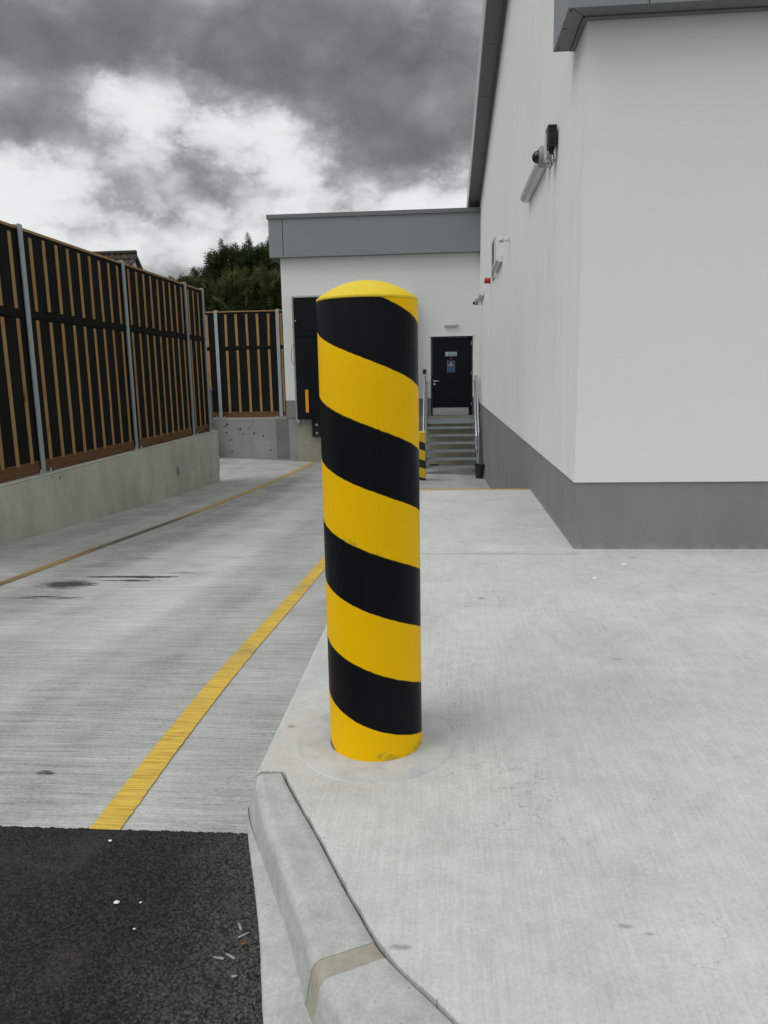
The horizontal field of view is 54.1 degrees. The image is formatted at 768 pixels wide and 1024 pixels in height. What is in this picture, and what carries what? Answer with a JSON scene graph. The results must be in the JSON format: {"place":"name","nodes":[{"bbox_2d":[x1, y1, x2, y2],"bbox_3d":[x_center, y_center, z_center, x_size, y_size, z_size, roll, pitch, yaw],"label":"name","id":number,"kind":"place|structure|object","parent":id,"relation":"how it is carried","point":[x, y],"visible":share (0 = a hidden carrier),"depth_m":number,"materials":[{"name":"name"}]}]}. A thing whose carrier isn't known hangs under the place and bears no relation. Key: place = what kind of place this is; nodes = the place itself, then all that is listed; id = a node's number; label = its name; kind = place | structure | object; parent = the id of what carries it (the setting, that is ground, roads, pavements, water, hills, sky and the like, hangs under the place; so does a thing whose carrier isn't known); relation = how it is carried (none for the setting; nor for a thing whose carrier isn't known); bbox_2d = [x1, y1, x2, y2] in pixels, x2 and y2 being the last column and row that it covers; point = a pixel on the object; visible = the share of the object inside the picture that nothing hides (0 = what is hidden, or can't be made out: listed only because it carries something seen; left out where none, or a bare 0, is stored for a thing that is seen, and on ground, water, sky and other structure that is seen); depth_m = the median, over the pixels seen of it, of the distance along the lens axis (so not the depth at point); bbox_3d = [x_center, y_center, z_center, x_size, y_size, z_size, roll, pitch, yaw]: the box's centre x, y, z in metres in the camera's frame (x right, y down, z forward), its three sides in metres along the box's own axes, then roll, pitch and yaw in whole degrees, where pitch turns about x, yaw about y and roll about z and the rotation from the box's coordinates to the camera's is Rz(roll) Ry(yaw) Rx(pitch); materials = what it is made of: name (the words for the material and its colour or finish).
{"place":"outdoors","nodes":[
{"label":"outdoors","id":0,"kind":"place"},
{"bbox_2d":[91,250,142,268],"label":"house","id":1,"kind":"structure","parent":0,"point":[129,257],"depth_m":31.43,"materials":[{"name":"brown tile"}]},
{"bbox_2d":[0,825,262,1023],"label":"asphalt","id":2,"kind":"structure","parent":0,"point":[75,948],"depth_m":1.91,"materials":[{"name":"black asphalt"}]},
{"bbox_2d":[247,808,311,1023],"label":"kerb haunch","id":3,"kind":"object","parent":2,"relation":"on","point":[282,1000],"visible":0.88,"depth_m":1.77,"materials":[{"name":"concrete"}]},
{"bbox_2d":[248,773,374,1004],"bbox_3d":[-0.254,1.042,2.051,0.171,0.280,0.828,-5,11,-22],"label":"kerb stone","id":4,"kind":"object","parent":3,"relation":"on","point":[320,917],"visible":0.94,"depth_m":1.90,"materials":[{"name":"concrete"}]},
{"bbox_2d":[306,943,384,1023],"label":"kerb mortar","id":5,"kind":"object","parent":3,"relation":"on","point":[323,969],"visible":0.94,"depth_m":1.63,"materials":[{"name":"beige concrete"}]},
{"bbox_2d":[313,958,452,1023],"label":"kerb stone","id":6,"kind":"object","parent":3,"relation":"on","point":[382,991],"visible":1,"depth_m":1.54,"materials":[{"name":"concrete"}]},
{"bbox_2d":[0,0,482,337],"label":"sky","id":7,"kind":"structure","parent":0,"point":[164,131],"materials":[{"name":"grey"}]},
{"bbox_2d":[0,457,489,833],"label":"driveway","id":8,"kind":"structure","parent":0,"point":[115,657],"depth_m":4.17,"materials":[{"name":"concrete"}]},
{"bbox_2d":[0,431,219,544],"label":"retaining wall","id":9,"kind":"structure","parent":8,"relation":"on","point":[60,498],"depth_m":10.36,"materials":[{"name":"concrete"}]},
{"bbox_2d":[0,220,214,482],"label":"acoustic fence","id":10,"kind":"object","parent":9,"relation":"on","point":[101,356],"visible":1,"depth_m":10.07,"materials":[{"name":"wood"}]},
{"bbox_2d":[209,387,213,429],"bbox_3d":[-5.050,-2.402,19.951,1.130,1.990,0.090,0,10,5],"label":"fence post","id":11,"kind":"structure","parent":9,"relation":"on","point":[210,391],"depth_m":19.82,"materials":[{"name":"grey metal"}]},
{"bbox_2d":[0,462,315,585],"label":"road marking","id":12,"kind":"object","parent":8,"relation":"on","point":[74,556],"visible":1,"depth_m":8.13,"materials":[{"name":"yellow paint"}]},
{"bbox_2d":[89,556,324,829],"bbox_3d":[-0.194,-0.059,10.739,0.106,1.001,16.955,0,10,5],"label":"road marking","id":13,"kind":"object","parent":8,"relation":"on","point":[118,811],"visible":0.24,"depth_m":3.06,"materials":[{"name":"yellow paint"}]},
{"bbox_2d":[213,417,297,460],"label":"retaining wall","id":14,"kind":"structure","parent":8,"relation":"on","point":[270,438],"depth_m":20.24,"materials":[{"name":"concrete"}]},
{"bbox_2d":[205,309,286,417],"bbox_3d":[-5.222,-3.920,20.115,5.232,2.801,0.205,0,10,5],"label":"acoustic fence","id":15,"kind":"object","parent":14,"relation":"on","point":[246,365],"visible":0.51,"depth_m":19.95,"materials":[{"name":"wood"}]},
{"bbox_2d":[419,431,425,480],"bbox_3d":[0.761,-1.210,16.354,0.287,1.075,0.224,0,10,5],"label":"guard post","id":16,"kind":"object","parent":8,"relation":"on","point":[422,457],"visible":0.45,"depth_m":16.25,"materials":[{"name":"yellow metal"}]},
{"bbox_2d":[423,375,479,470],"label":"steel stairs","id":17,"kind":"structure","parent":8,"relation":"on","point":[474,427],"depth_m":18.48,"materials":[{"name":"grey metal"}]},
{"bbox_2d":[474,464,484,478],"bbox_3d":[2.190,-0.934,17.249,0.265,0.325,0.256,0,10,5],"label":"bucket","id":18,"kind":"object","parent":8,"relation":"on","point":[479,471],"visible":0.97,"depth_m":17.17,"materials":[{"name":"black plastic"}]},
{"bbox_2d":[266,207,479,468],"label":"loading wing","id":19,"kind":"structure","parent":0,"point":[429,259],"depth_m":19.20,"materials":[{"name":"white paint"}]},
{"bbox_2d":[291,295,320,422],"bbox_3d":[-0.879,-3.929,19.440,3.102,3.240,0.459,0,10,5],"label":"dock shelter","id":20,"kind":"object","parent":19,"relation":"attached to","point":[305,351],"visible":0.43,"depth_m":19.34,"materials":[{"name":"rubber"}]},
{"bbox_2d":[312,419,320,436],"bbox_3d":[-1.794,-2.226,19.950,0.220,0.460,0.158,0,10,5],"label":"dock bumper","id":21,"kind":"object","parent":19,"relation":"attached to","point":[316,430],"visible":0.93,"depth_m":19.90,"materials":[{"name":"black rubber"}]},
{"bbox_2d":[447,361,454,371],"bbox_3d":[1.739,-3.776,19.520,0.204,0.290,0.006,0,10,5],"label":"notice","id":22,"kind":"object","parent":19,"relation":"attached to","point":[450,366],"visible":1,"depth_m":19.52,"materials":[{"name":"blue"}]},
{"bbox_2d":[445,322,456,326],"bbox_3d":[1.714,-4.803,19.258,0.326,0.138,0.090,0,10,5],"label":"bulkhead light","id":23,"kind":"object","parent":19,"relation":"attached to","point":[449,324],"visible":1,"depth_m":19.23,"materials":[{"name":"grey plastic"}]},
{"bbox_2d":[432,337,471,415],"bbox_3d":[1.759,-3.515,19.555,1.020,1.990,0.110,0,10,5],"label":"door","id":24,"kind":"structure","parent":19,"relation":"in","point":[451,391],"depth_m":19.58,"materials":[{"name":"black paint"}]},
{"bbox_2d":[445,352,456,355],"bbox_3d":[1.734,-4.088,19.462,0.284,0.100,0.008,0,10,5],"label":"fire exit sign","id":25,"kind":"object","parent":24,"relation":"attached to","point":[451,353],"visible":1,"depth_m":19.46,"materials":[{"name":"white"}]},
{"bbox_2d":[256,489,767,1023],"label":"pavement","id":26,"kind":"structure","parent":0,"point":[572,829],"depth_m":2.28,"materials":[{"name":"concrete"}]},
{"bbox_2d":[284,779,437,1008],"bbox_3d":[1.421,1.076,1.042,4.423,0.001,0.822,5,12,28],"label":"joint filler","id":27,"kind":"object","parent":26,"relation":"on","point":[328,859],"visible":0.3,"depth_m":2.04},
{"bbox_2d":[297,710,454,783],"bbox_3d":[-0.026,0.790,2.615,0.546,0.004,0.578,0,10,5],"label":"bollard footing","id":28,"kind":"object","parent":26,"relation":"on","point":[317,752],"visible":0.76,"depth_m":2.48,"materials":[{"name":"concrete"}]},
{"bbox_2d":[316,280,421,761],"bbox_3d":[-0.040,0.046,2.478,0.318,1.557,0.318,0,10,5],"label":"bollard","id":29,"kind":"object","parent":28,"relation":"on","point":[367,333],"visible":0.98,"depth_m":2.34,"materials":[{"name":"metal"}]},
{"bbox_2d":[419,489,528,489],"bbox_3d":[0.804,-0.219,8.168,1.511,0.054,0.049,0,10,5],"label":"step nosing","id":30,"kind":"object","parent":26,"relation":"on","point":[473,489],"visible":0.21,"depth_m":8.13,"materials":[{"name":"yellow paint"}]},
{"bbox_2d":[420,552,579,553],"bbox_3d":[0.590,0.287,5.292,1.539,0.002,0.064,0,10,5],"label":"paving joint band","id":31,"kind":"object","parent":26,"relation":"on","point":[499,553],"visible":0.64,"depth_m":5.26,"materials":[{"name":"concrete"}]},
{"bbox_2d":[466,0,767,548],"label":"warehouse","id":32,"kind":"structure","parent":0,"point":[623,373],"depth_m":5.10,"materials":[{"name":"white"}]},
{"bbox_2d":[473,299,481,304],"bbox_3d":[2.251,-5.083,18.190,0.213,0.155,0.155,0,10,5],"label":"dome camera","id":33,"kind":"object","parent":32,"relation":"attached to","point":[477,302],"visible":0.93,"depth_m":18.13,"materials":[{"name":"white plastic"}]},
{"bbox_2d":[478,291,483,299],"bbox_3d":[2.253,-5.038,17.530,0.098,0.098,1.150,0,10,5],"label":"batten light","id":34,"kind":"object","parent":32,"relation":"attached to","point":[481,295],"visible":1,"depth_m":17.20,"materials":[{"name":"grey plastic"}]},
{"bbox_2d":[484,278,490,283],"bbox_3d":[2.015,-4.508,14.663,0.118,0.116,0.115,0,10,5],"label":"alarm sounder","id":35,"kind":"object","parent":32,"relation":"attached to","point":[487,280],"visible":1,"depth_m":14.62,"materials":[{"name":"red plastic"}]},
{"bbox_2d":[491,236,495,280],"bbox_3d":[1.964,-4.538,13.504,0.035,0.680,0.630,0,10,5],"label":"louvre vent","id":36,"kind":"object","parent":32,"relation":"attached to","point":[493,252],"visible":0.85,"depth_m":13.36,"materials":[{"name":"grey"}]},
{"bbox_2d":[491,255,501,272],"bbox_3d":[1.832,-4.043,12.290,0.098,0.098,1.350,0,10,5],"label":"batten light","id":37,"kind":"object","parent":32,"relation":"attached to","point":[496,264],"visible":1,"depth_m":11.98,"materials":[{"name":"grey plastic"}]},
{"bbox_2d":[498,236,509,242],"bbox_3d":[1.650,-3.748,10.345,0.154,0.087,0.092,0,10,5],"label":"motion sensor","id":38,"kind":"object","parent":32,"relation":"attached to","point":[501,239],"visible":1,"depth_m":10.32,"materials":[{"name":"white plastic"}]},
{"bbox_2d":[520,163,544,202],"bbox_3d":[1.429,-3.196,7.271,0.098,0.098,1.400,0,10,5],"label":"batten light","id":39,"kind":"object","parent":32,"relation":"attached to","point":[534,178],"visible":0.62,"depth_m":7.21,"materials":[{"name":"grey plastic"}]},
{"bbox_2d":[532,146,550,167],"bbox_3d":[1.332,-3.010,6.375,0.154,0.180,0.180,0,10,5],"label":"dome camera","id":40,"kind":"object","parent":32,"relation":"attached to","point":[538,158],"visible":0.77,"depth_m":6.33,"materials":[{"name":"grey plastic"}]},
{"bbox_2d":[544,124,556,168],"bbox_3d":[1.335,-2.919,6.053,0.093,0.301,0.270,0,10,5],"label":"junction box","id":41,"kind":"object","parent":32,"relation":"attached to","point":[550,140],"visible":1,"depth_m":5.93,"materials":[{"name":"black plastic"}]},
{"label":"ground","id":42,"kind":"structure","parent":0,"visible":0},
{"bbox_2d":[169,260,281,311],"bbox_3d":[-5.083,-5.496,26.973,6.022,6.778,3.335,0,10,5],"label":"conifer","id":43,"kind":"object","parent":42,"relation":"on","point":[264,288],"visible":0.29,"depth_m":25.91,"materials":[{"name":"green plant"}]},
{"bbox_2d":[188,232,280,310],"bbox_3d":[-5.075,-6.793,29.816,6.189,8.302,4.282,0,10,5],"label":"conifer","id":44,"kind":"object","parent":42,"relation":"on","point":[248,256],"visible":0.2,"depth_m":28.55,"materials":[{"name":"green plant"}]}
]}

